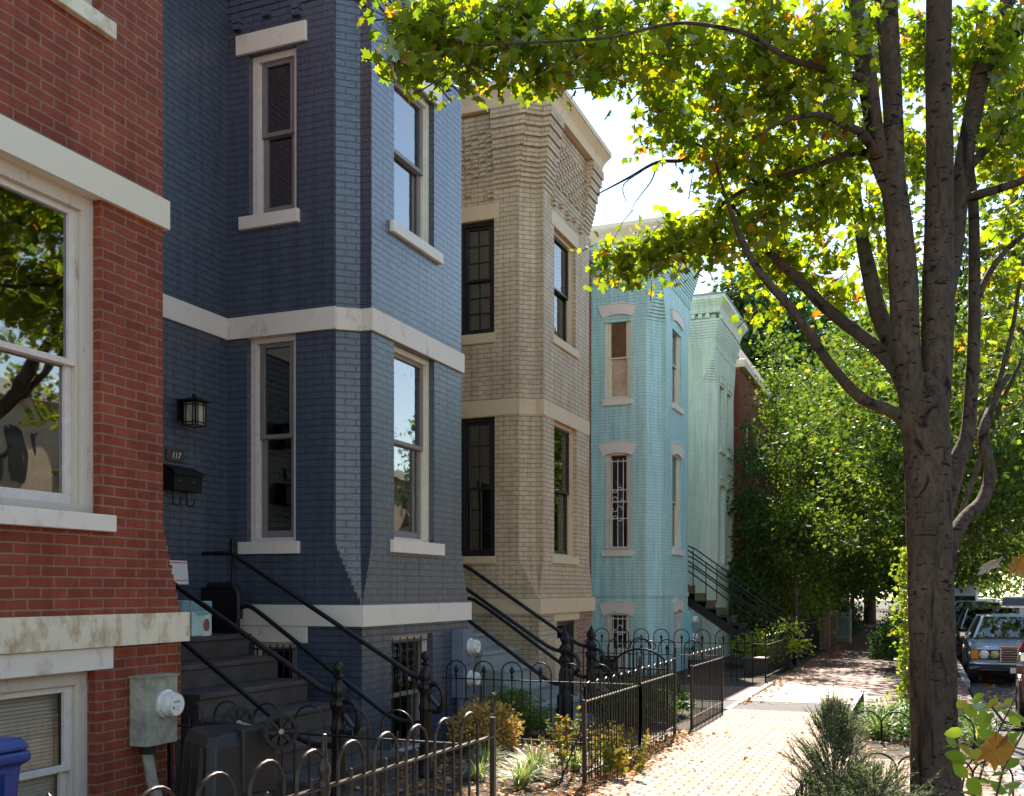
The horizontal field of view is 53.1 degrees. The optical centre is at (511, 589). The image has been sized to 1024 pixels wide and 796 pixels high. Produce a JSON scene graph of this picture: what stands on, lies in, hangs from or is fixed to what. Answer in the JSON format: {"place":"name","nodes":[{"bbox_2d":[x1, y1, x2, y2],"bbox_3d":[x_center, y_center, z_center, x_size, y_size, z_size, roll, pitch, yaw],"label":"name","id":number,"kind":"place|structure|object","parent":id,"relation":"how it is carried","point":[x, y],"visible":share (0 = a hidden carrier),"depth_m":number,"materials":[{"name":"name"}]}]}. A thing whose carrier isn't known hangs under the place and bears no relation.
{"place":"outdoors","nodes":[
{"label":"outdoors","id":0,"kind":"place"},
{"bbox_2d":[391,613,887,795],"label":"garden soil","id":1,"kind":"structure","parent":0,"point":[727,681],"depth_m":11.07,"materials":[{"name":"brown soil"}]},
{"bbox_2d":[0,736,30,795],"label":"recycling bin","id":2,"kind":"object","parent":1,"relation":"on","point":[15,754],"visible":1,"depth_m":4.72,"materials":[{"name":"blue plastic"}]},
{"bbox_2d":[0,0,189,795],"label":"red house","id":3,"kind":"structure","parent":1,"relation":"on","point":[92,617],"depth_m":6.66,"materials":[{"name":"brick"}]},
{"bbox_2d":[0,671,86,795],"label":"window","id":4,"kind":"structure","parent":3,"relation":"in","point":[49,712],"depth_m":6.56,"materials":[{"name":"white paint"}]},
{"bbox_2d":[0,157,92,512],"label":"window","id":5,"kind":"structure","parent":3,"relation":"in","point":[46,227],"depth_m":6.57,"materials":[{"name":"white paint"}]},
{"bbox_2d":[128,673,184,795],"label":"electric meter","id":6,"kind":"object","parent":3,"relation":"attached to","point":[157,702],"visible":0.95,"depth_m":6.99,"materials":[{"name":"grey metal"}]},
{"bbox_2d":[173,705,297,795],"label":"trash bin","id":7,"kind":"object","parent":1,"relation":"on","point":[237,750],"visible":1,"depth_m":5.98,"materials":[{"name":"black plastic"}]},
{"bbox_2d":[46,693,495,795],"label":"hairpin fence","id":8,"kind":"object","parent":1,"relation":"on","point":[338,782],"visible":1,"depth_m":5.66,"materials":[{"name":"metal"}]},
{"bbox_2d":[174,538,445,795],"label":"stoop","id":9,"kind":"object","parent":1,"relation":"on","point":[220,664],"visible":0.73,"depth_m":9.27,"materials":[{"name":"grey paint"}]},
{"bbox_2d":[189,601,211,635],"bbox_3d":[-3.009,0.289,9.608,0.265,0.359,0.286,0,0,22],"label":"diaper box","id":10,"kind":"object","parent":9,"relation":"on","point":[200,621],"visible":0.46,"depth_m":9.53,"materials":[{"name":"teal"}]},
{"bbox_2d":[167,698,458,795],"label":"hairpin fence","id":11,"kind":"object","parent":1,"relation":"on","point":[170,765],"visible":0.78,"depth_m":6.76,"materials":[{"name":"black metal"}]},
{"bbox_2d":[317,733,330,795],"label":"cast post","id":12,"kind":"object","parent":1,"relation":"on","point":[324,770],"visible":0.98,"depth_m":4.91,"materials":[{"name":"metal"}]},
{"bbox_2d":[163,0,487,751],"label":"blue house","id":13,"kind":"structure","parent":1,"relation":"on","point":[313,355],"depth_m":10.45,"materials":[{"name":"brick"}]},
{"bbox_2d":[170,560,188,583],"bbox_3d":[-3.242,-0.165,9.882,0.028,0.230,0.350,0,0,22],"label":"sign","id":14,"kind":"object","parent":13,"relation":"attached to","point":[180,570],"visible":0.55,"depth_m":9.94,"materials":[{"name":"white paint"}]},
{"bbox_2d":[163,463,204,507],"bbox_3d":[-3.172,-1.000,9.919,0.150,0.400,0.430,0,0,22],"label":"mailbox","id":15,"kind":"object","parent":13,"relation":"attached to","point":[182,479],"visible":0.99,"depth_m":9.83,"materials":[{"name":"black metal"}]},
{"bbox_2d":[177,394,210,427],"bbox_3d":[-3.098,-1.740,9.970,0.250,0.310,0.220,0,0,22],"label":"wall lantern","id":16,"kind":"object","parent":13,"relation":"attached to","point":[192,412],"depth_m":9.92,"materials":[{"name":"black metal"}]},
{"bbox_2d":[251,335,295,541],"bbox_3d":[-2.362,-1.548,10.691,0.793,2.315,0.375,0,0,22],"label":"window","id":17,"kind":"structure","parent":13,"relation":"in","point":[273,360],"depth_m":10.64,"materials":[{"name":"white paint"}]},
{"bbox_2d":[253,48,295,214],"bbox_3d":[-2.347,-4.670,10.685,0.775,1.870,0.375,0,0,22],"label":"window","id":18,"kind":"structure","parent":13,"relation":"in","point":[274,74],"depth_m":10.63,"materials":[{"name":"white paint"}]},
{"bbox_2d":[253,642,295,677],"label":"window","id":19,"kind":"structure","parent":13,"relation":"in","point":[287,651],"depth_m":10.53,"materials":[{"name":"glass"}]},
{"bbox_2d":[391,633,430,751],"bbox_3d":[-1.273,1.117,11.153,0.442,1.465,1.170,0,0,22],"label":"window","id":20,"kind":"structure","parent":13,"relation":"in","point":[397,693],"depth_m":11.44,"materials":[{"name":"white paint"}]},
{"bbox_2d":[394,72,428,243],"bbox_3d":[-1.287,-4.645,11.209,0.375,1.850,1.145,0,0,22],"label":"window","id":21,"kind":"structure","parent":13,"relation":"in","point":[422,173],"depth_m":11.53,"materials":[{"name":"beige paint"}]},
{"bbox_2d":[394,346,428,542],"bbox_3d":[-1.286,-1.548,11.212,0.375,2.255,1.150,0,0,22],"label":"window","id":22,"kind":"structure","parent":13,"relation":"in","point":[422,451],"depth_m":11.53,"materials":[{"name":"beige paint"}]},
{"bbox_2d":[452,629,480,715],"bbox_3d":[-0.523,1.113,12.086,0.263,1.275,0.320,0,0,22],"label":"electric meter","id":23,"kind":"object","parent":13,"relation":"attached to","point":[466,646],"visible":0.85,"depth_m":11.98,"materials":[{"name":"grey metal"}]},
{"bbox_2d":[445,691,524,751],"bbox_3d":[-0.284,1.421,10.923,0.889,0.666,0.876,0,0,-34],"label":"golden shrub","id":24,"kind":"object","parent":1,"relation":"on","point":[508,732],"visible":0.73,"depth_m":10.77,"materials":[{"name":"yellow plant"}]},
{"bbox_2d":[480,683,560,732],"bbox_3d":[0.024,1.435,12.158,1.091,0.659,0.952,0,0,22],"label":"boxwood bush","id":25,"kind":"object","parent":1,"relation":"on","point":[535,722],"visible":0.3,"depth_m":12.03,"materials":[{"name":"green plant"}]},
{"bbox_2d":[482,752,563,786],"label":"grass clump","id":26,"kind":"object","parent":1,"relation":"on","point":[522,777],"visible":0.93,"depth_m":8.91,"materials":[{"name":"green plant"}]},
{"bbox_2d":[488,739,574,774],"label":"grass clump","id":27,"kind":"object","parent":1,"relation":"on","point":[541,756],"visible":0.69,"depth_m":9.51,"materials":[{"name":"green plant"}]},
{"bbox_2d":[463,564,605,728],"bbox_3d":[-0.128,0.878,14.023,2.740,2.545,1.550,0,0,22],"label":"stoop","id":28,"kind":"object","parent":1,"relation":"on","point":[497,658],"visible":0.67,"depth_m":13.63,"materials":[{"name":"grey paint"}]},
{"bbox_2d":[461,78,611,695],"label":"beige house","id":29,"kind":"structure","parent":1,"relation":"on","point":[532,177],"depth_m":15.06,"materials":[{"name":"brick"}]},
{"bbox_2d":[461,220,493,334],"bbox_3d":[-0.474,-4.588,15.235,0.780,1.865,0.175,0,0,22],"label":"window","id":30,"kind":"structure","parent":29,"relation":"in","point":[477,239],"depth_m":15.27,"materials":[{"name":"black paint"}]},
{"bbox_2d":[461,417,494,555],"bbox_3d":[-0.462,-1.510,15.230,0.775,2.240,0.175,0,0,22],"label":"window","id":31,"kind":"structure","parent":29,"relation":"in","point":[477,434],"depth_m":15.26,"materials":[{"name":"black glass"}]},
{"bbox_2d":[546,638,561,678],"bbox_3d":[0.624,1.030,15.117,0.145,0.620,0.320,0,0,22],"label":"junction box","id":32,"kind":"object","parent":29,"relation":"attached to","point":[553,665],"visible":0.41,"depth_m":14.99,"materials":[{"name":"beige paint"}]},
{"bbox_2d":[554,231,571,345],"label":"window","id":33,"kind":"structure","parent":29,"relation":"in","point":[568,298],"depth_m":16.26,"materials":[{"name":"beige paint"}]},
{"bbox_2d":[554,422,572,556],"bbox_3d":[0.723,-1.528,15.868,0.097,2.025,1.070,0,0,22],"label":"window","id":34,"kind":"structure","parent":29,"relation":"in","point":[569,495],"depth_m":16.30,"materials":[{"name":"black glass"}]},
{"bbox_2d":[442,660,632,751],"bbox_3d":[0.243,1.270,11.123,2.200,0.967,0.060,0,0,22],"label":"hairpin fence","id":35,"kind":"object","parent":1,"relation":"on","point":[540,671],"visible":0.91,"depth_m":11.12,"materials":[{"name":"black metal"}]},
{"bbox_2d":[537,705,580,778],"bbox_3d":[0.482,1.408,9.478,0.455,0.629,0.494,0,0,-12],"label":"leafy perennial","id":36,"kind":"object","parent":1,"relation":"on","point":[561,755],"visible":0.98,"depth_m":9.45,"materials":[{"name":"green plant"}]},
{"bbox_2d":[589,250,593,574],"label":"brick house","id":37,"kind":"structure","parent":1,"relation":"on","point":[590,258],"depth_m":21.88,"materials":[{"name":"brick"}]},
{"bbox_2d":[582,669,641,783],"bbox_3d":[0.988,1.324,9.889,0.032,1.020,1.932,0,0,22],"label":"hairpin fence","id":38,"kind":"object","parent":1,"relation":"on","point":[585,772],"visible":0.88,"depth_m":9.63,"materials":[{"name":"metal"}]},
{"bbox_2d":[601,741,648,779],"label":"leafy perennial","id":39,"kind":"object","parent":1,"relation":"on","point":[607,755],"visible":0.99,"depth_m":9.36,"materials":[{"name":"yellow plant"}]},
{"bbox_2d":[607,723,649,763],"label":"leafy perennial","id":40,"kind":"object","parent":1,"relation":"on","point":[642,749],"visible":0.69,"depth_m":9.96,"materials":[{"name":"green plant"}]},
{"bbox_2d":[587,673,689,725],"bbox_3d":[1.620,1.432,13.217,1.341,0.692,1.225,0,0,22],"label":"evergreen shrub","id":41,"kind":"object","parent":1,"relation":"on","point":[677,709],"visible":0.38,"depth_m":13.05,"materials":[{"name":"green plant"}]},
{"bbox_2d":[612,637,666,729],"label":"garden gate","id":42,"kind":"structure","parent":1,"relation":"on","point":[629,667],"depth_m":12.57,"materials":[{"name":"black metal"}]},
{"bbox_2d":[589,216,704,674],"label":"light blue house","id":43,"kind":"structure","parent":1,"relation":"on","point":[639,459],"depth_m":22.14,"materials":[{"name":"blue brick"}]},
{"bbox_2d":[605,321,630,399],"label":"window","id":44,"kind":"structure","parent":43,"relation":"in","point":[617,336],"depth_m":22.23,"materials":[{"name":"beige paint"}]},
{"bbox_2d":[605,455,630,550],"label":"window","id":45,"kind":"structure","parent":43,"relation":"in","point":[618,467],"depth_m":22.25,"materials":[{"name":"beige paint"}]},
{"bbox_2d":[606,615,630,651],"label":"window","id":46,"kind":"structure","parent":43,"relation":"in","point":[613,622],"depth_m":22.23,"materials":[{"name":"beige paint"}]},
{"bbox_2d":[672,456,678,549],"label":"window","id":47,"kind":"structure","parent":43,"relation":"in","point":[676,504],"depth_m":23.40,"materials":[{"name":"beige paint"}]},
{"bbox_2d":[685,611,698,647],"bbox_3d":[4.194,0.925,23.899,0.263,0.850,0.400,0,0,22],"label":"electric meter","id":48,"kind":"object","parent":43,"relation":"attached to","point":[691,619],"visible":0.91,"depth_m":23.75,"materials":[{"name":"teal metal"}]},
{"bbox_2d":[579,638,718,707],"bbox_3d":[2.082,1.274,15.729,2.200,1.038,0.060,0,0,22],"label":"hairpin fence","id":49,"kind":"object","parent":1,"relation":"on","point":[641,651],"visible":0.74,"depth_m":15.71,"materials":[{"name":"black metal"}]},
{"bbox_2d":[615,666,697,712],"bbox_3d":[1.956,1.435,14.505,1.368,0.707,1.426,0,0,22],"label":"evergreen shrub","id":50,"kind":"object","parent":1,"relation":"on","point":[685,698],"visible":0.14,"depth_m":14.37,"materials":[{"name":"green plant"}]},
{"bbox_2d":[638,646,676,748],"bbox_3d":[1.646,1.263,11.537,0.048,1.168,1.698,0,0,22],"label":"hairpin fence","id":51,"kind":"object","parent":1,"relation":"on","point":[668,729],"visible":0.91,"depth_m":11.57,"materials":[{"name":"metal"}]},
{"bbox_2d":[594,628,764,681],"bbox_3d":[3.326,1.315,20.800,3.550,1.039,0.060,0,0,22],"label":"hairpin fence","id":52,"kind":"object","parent":1,"relation":"on","point":[702,638],"visible":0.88,"depth_m":20.70,"materials":[{"name":"black metal"}]},
{"bbox_2d":[690,646,722,726],"bbox_3d":[2.716,1.346,14.216,0.032,1.053,2.212,0,0,22],"label":"hairpin fence","id":53,"kind":"object","parent":1,"relation":"on","point":[715,703],"visible":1,"depth_m":14.25,"materials":[{"name":"metal"}]},
{"bbox_2d":[688,291,747,659],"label":"mint green house","id":54,"kind":"structure","parent":1,"relation":"on","point":[714,337],"depth_m":27.52,"materials":[{"name":"brick"}]},
{"bbox_2d":[688,546,804,669],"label":"iron staircase","id":55,"kind":"structure","parent":1,"relation":"on","point":[704,607],"depth_m":24.66,"materials":[{"name":"black metal"}]},
{"bbox_2d":[725,418,781,655],"bbox_3d":[6.536,-1.409,29.291,2.018,6.943,2.239,0,0,-13],"label":"garden tree","id":56,"kind":"object","parent":1,"relation":"on","point":[746,557],"visible":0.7,"depth_m":29.04,"materials":[{"name":"green plant"}]},
{"bbox_2d":[741,656,770,674],"bbox_3d":[5.234,1.630,22.003,0.560,0.360,0.410,0,0,22],"label":"trough planter","id":57,"kind":"object","parent":1,"relation":"on","point":[758,665],"visible":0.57,"depth_m":21.86,"materials":[{"name":"grey paint"}]},
{"bbox_2d":[734,349,781,652],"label":"tall brick house","id":58,"kind":"structure","parent":1,"relation":"on","point":[744,370],"depth_m":31.67,"materials":[{"name":"red brick"}]},
{"bbox_2d":[717,616,815,670],"bbox_3d":[5.858,1.267,23.506,2.213,1.362,1.772,0,0,22],"label":"garden bush","id":59,"kind":"object","parent":1,"relation":"on","point":[796,644],"visible":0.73,"depth_m":23.38,"materials":[{"name":"green plant"}]},
{"bbox_2d":[764,625,789,681],"bbox_3d":[5.698,1.383,21.952,0.048,1.126,3.848,0,0,22],"label":"hairpin fence","id":60,"kind":"object","parent":1,"relation":"on","point":[775,658],"visible":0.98,"depth_m":21.68,"materials":[{"name":"black metal"}]},
{"bbox_2d":[734,320,837,639],"bbox_3d":[7.880,-3.001,30.830,3.753,10.009,3.547,0,0,22],"label":"garden tree","id":61,"kind":"object","parent":1,"relation":"on","point":[781,464],"visible":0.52,"depth_m":30.55,"materials":[{"name":"green plant"}]},
{"bbox_2d":[700,241,881,493],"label":"conifer","id":62,"kind":"object","parent":1,"relation":"on","point":[738,302],"visible":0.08,"depth_m":52.87,"materials":[{"name":"green plant"}]},
{"bbox_2d":[750,575,843,638],"bbox_3d":[8.885,0.598,32.546,4.659,2.840,3.578,0,0,-41],"label":"garden bush","id":63,"kind":"object","parent":1,"relation":"on","point":[784,599],"visible":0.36,"depth_m":32.03,"materials":[{"name":"green plant"}]},
{"bbox_2d":[754,388,850,640],"bbox_3d":[9.398,-2.290,33.553,3.379,8.636,3.116,0,0,-43],"label":"garden tree","id":64,"kind":"object","parent":1,"relation":"on","point":[818,577],"visible":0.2,"depth_m":33.13,"materials":[{"name":"green plant"}]},
{"bbox_2d":[739,493,867,618],"bbox_3d":[8.214,-0.416,28.898,3.484,4.811,3.479,0,0,22],"label":"garden tree","id":65,"kind":"object","parent":1,"relation":"on","point":[786,536],"visible":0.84,"depth_m":28.57,"materials":[{"name":"green plant"}]},
{"bbox_2d":[770,368,874,632],"bbox_3d":[10.724,-2.977,37.268,4.616,10.072,4.360,0,0,22],"label":"garden tree","id":66,"kind":"object","parent":1,"relation":"on","point":[823,506],"visible":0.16,"depth_m":36.81,"materials":[{"name":"green plant"}]},
{"bbox_2d":[816,611,830,649],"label":"brick pier","id":67,"kind":"structure","parent":1,"relation":"on","point":[825,643],"depth_m":33.02,"materials":[{"name":"brick"}]},
{"bbox_2d":[756,342,894,624],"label":"garden tree","id":68,"kind":"object","parent":1,"relation":"on","point":[806,366],"visible":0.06,"depth_m":40.18,"materials":[{"name":"green plant"}]},
{"bbox_2d":[785,369,895,607],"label":"garden tree","id":69,"kind":"object","parent":1,"relation":"on","point":[880,575],"visible":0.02,"depth_m":47.69,"materials":[{"name":"green plant"}]},
{"bbox_2d":[828,313,1007,622],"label":"tall tree","id":70,"kind":"object","parent":1,"relation":"on","point":[870,615],"depth_m":67.72,"materials":[{"name":"green plant"}]},
{"bbox_2d":[596,681,758,699],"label":"walkway","id":71,"kind":"structure","parent":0,"point":[734,692],"depth_m":18.05,"materials":[{"name":"concrete"}]},
{"bbox_2d":[581,709,852,795],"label":"sidewalk","id":72,"kind":"structure","parent":0,"point":[723,768],"depth_m":10.33,"materials":[{"name":"brick"}]},
{"bbox_2d":[472,0,1023,599],"label":"sky","id":73,"kind":"structure","parent":0,"point":[612,207],"materials":[{"name":"white"}]},
{"bbox_2d":[772,611,899,687],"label":"sidewalk","id":74,"kind":"structure","parent":0,"point":[850,675],"depth_m":23.73,"materials":[{"name":"brick"}]},
{"bbox_2d":[348,661,885,795],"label":"leaf litter","id":75,"kind":"object","parent":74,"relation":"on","point":[649,751],"visible":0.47,"depth_m":9.64,"materials":[{"name":"brown plant"}]},
{"bbox_2d":[752,684,831,702],"bbox_3d":[4.888,1.797,17.861,1.070,0.027,3.400,0,0,22],"label":"cobbled apron","id":76,"kind":"object","parent":74,"relation":"on","point":[812,693],"visible":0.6,"depth_m":17.69,"materials":[{"name":"stone"}]},
{"bbox_2d":[838,609,851,642],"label":"picket gate","id":77,"kind":"structure","parent":74,"relation":"on","point":[841,636],"depth_m":37.65,"materials":[{"name":"grey paint"}]},
{"bbox_2d":[680,698,1020,721],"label":"driveway","id":78,"kind":"structure","parent":0,"point":[780,706],"depth_m":15.62,"materials":[{"name":"concrete"}]},
{"bbox_2d":[816,686,886,705],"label":"sidewalk","id":79,"kind":"structure","parent":0,"point":[869,696],"depth_m":17.05,"materials":[{"name":"concrete"}]},
{"bbox_2d":[821,688,870,698],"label":"stone slab","id":80,"kind":"structure","parent":79,"relation":"on","point":[854,693],"depth_m":17.88,"materials":[{"name":"concrete"}]},
{"bbox_2d":[765,660,1000,795],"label":"verge","id":81,"kind":"structure","parent":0,"point":[901,749],"depth_m":11.64,"materials":[{"name":"brown soil"}]},
{"bbox_2d":[353,0,1023,795],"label":"maple tree","id":82,"kind":"object","parent":81,"relation":"on","point":[765,54],"visible":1,"depth_m":7.89,"materials":[{"name":"green plant"}]},
{"bbox_2d":[773,680,893,795],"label":"juniper shrub","id":83,"kind":"object","parent":81,"relation":"on","point":[833,719],"visible":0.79,"depth_m":7.46,"materials":[{"name":"green plant"}]},
{"bbox_2d":[794,752,953,795],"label":"juniper shrub","id":84,"kind":"object","parent":81,"relation":"on","point":[874,782],"visible":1,"depth_m":6.89,"materials":[{"name":"green plant"}]},
{"bbox_2d":[847,699,905,738],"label":"grass clump","id":85,"kind":"object","parent":81,"relation":"on","point":[876,729],"visible":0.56,"depth_m":12.07,"materials":[{"name":"green plant"}]},
{"bbox_2d":[865,607,908,664],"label":"evergreen bush","id":86,"kind":"object","parent":81,"relation":"on","point":[882,650],"visible":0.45,"depth_m":23.75,"materials":[{"name":"green plant"}]},
{"bbox_2d":[760,280,1023,565],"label":"street tree","id":87,"kind":"object","parent":81,"relation":"on","point":[890,475],"visible":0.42,"depth_m":25.43,"materials":[{"name":"green plant"}]},
{"bbox_2d":[769,285,1023,586],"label":"street tree","id":88,"kind":"object","parent":81,"relation":"on","point":[1003,528],"visible":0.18,"depth_m":33.82,"materials":[{"name":"green plant"}]},
{"bbox_2d":[841,691,973,739],"bbox_3d":[4.778,1.480,12.316,1.592,0.608,1.753,0,0,-38],"label":"ground cover","id":89,"kind":"object","parent":81,"relation":"on","point":[904,729],"visible":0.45,"depth_m":12.11,"materials":[{"name":"green plant"}]},
{"bbox_2d":[801,303,1023,607],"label":"street tree","id":90,"kind":"object","parent":81,"relation":"on","point":[969,567],"visible":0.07,"depth_m":42.29,"materials":[{"name":"green plant"}]},
{"bbox_2d":[826,0,1023,707],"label":"street tree","id":91,"kind":"object","parent":81,"relation":"on","point":[1000,410],"visible":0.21,"depth_m":15.30,"materials":[{"name":"green plant"}]},
{"bbox_2d":[835,756,1018,795],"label":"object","id":92,"kind":"object","parent":81,"relation":"on","point":[987,789],"visible":0.25,"depth_m":9.55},
{"bbox_2d":[841,520,1018,607],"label":"street tree","id":93,"kind":"object","parent":81,"relation":"on","point":[992,585],"visible":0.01,"depth_m":70.02,"materials":[{"name":"green plant"}]},
{"bbox_2d":[843,360,1023,602],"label":"street tree","id":94,"kind":"object","parent":81,"relation":"on","point":[970,582],"visible":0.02,"depth_m":53.63,"materials":[{"name":"green plant"}]},
{"bbox_2d":[848,712,1023,795],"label":"leaf litter","id":95,"kind":"object","parent":81,"relation":"on","point":[965,755],"visible":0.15,"depth_m":10.63,"materials":[{"name":"plant"}]},
{"bbox_2d":[872,309,1023,574],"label":"street tree","id":96,"kind":"object","parent":81,"relation":"on","point":[1011,511],"visible":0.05,"depth_m":28.29,"materials":[{"name":"green plant"}]},
{"bbox_2d":[942,665,1023,795],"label":"young sapling","id":97,"kind":"object","parent":81,"relation":"on","point":[957,758],"visible":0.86,"depth_m":2.50,"materials":[{"name":"green plant"}]},
{"bbox_2d":[974,719,1014,771],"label":"autumn leaf","id":98,"kind":"object","parent":97,"relation":"hanging from","point":[997,749],"visible":1,"depth_m":2.20,"materials":[{"name":"brown plant"}]},
{"bbox_2d":[958,710,1016,745],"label":"grass clump","id":99,"kind":"object","parent":81,"relation":"on","point":[979,740],"visible":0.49,"depth_m":11.54,"materials":[{"name":"green plant"}]},
{"bbox_2d":[849,600,973,698],"bbox_3d":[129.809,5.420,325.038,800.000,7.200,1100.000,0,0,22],"label":"ground","id":100,"kind":"structure","parent":0,"point":[880,607],"depth_m":225.30,"materials":[{"name":"concrete"}]},
{"bbox_2d":[856,524,1023,609],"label":"wood","id":101,"kind":"object","parent":100,"relation":"on","point":[1016,581],"visible":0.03,"depth_m":149.76,"materials":[{"name":"green plant"}]},
{"bbox_2d":[957,659,1023,795],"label":"kerb","id":102,"kind":"structure","parent":100,"relation":"on","point":[966,680],"depth_m":9.87,"materials":[{"name":"concrete"}]},
{"bbox_2d":[870,678,972,704],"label":"verge paving","id":103,"kind":"structure","parent":0,"point":[885,685],"depth_m":18.12,"materials":[{"name":"brick"}]},
{"bbox_2d":[970,673,1023,770],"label":"road","id":104,"kind":"structure","parent":0,"point":[1018,753],"depth_m":19.42,"materials":[{"name":"grey asphalt"}]},
{"bbox_2d":[738,642,1023,724],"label":"leaf litter","id":105,"kind":"object","parent":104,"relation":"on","point":[748,699],"visible":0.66,"depth_m":21.26,"materials":[{"name":"plant"}]},
{"bbox_2d":[956,606,1019,664],"bbox_3d":[13.123,1.281,28.140,2.060,1.606,4.200,0,0,22],"label":"hatchback","id":106,"kind":"object","parent":104,"relation":"on","point":[966,617],"visible":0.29,"depth_m":27.74,"materials":[{"name":"black paint"}]},
{"bbox_2d":[959,613,1023,682],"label":"sedan","id":107,"kind":"object","parent":104,"relation":"on","point":[992,642],"visible":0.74,"depth_m":21.72,"materials":[{"name":"blue paint"}]},
{"bbox_2d":[1015,640,1023,722],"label":"hatchback","id":108,"kind":"object","parent":104,"relation":"on","point":[1019,704],"visible":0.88,"depth_m":14.54,"materials":[{"name":"red paint"}]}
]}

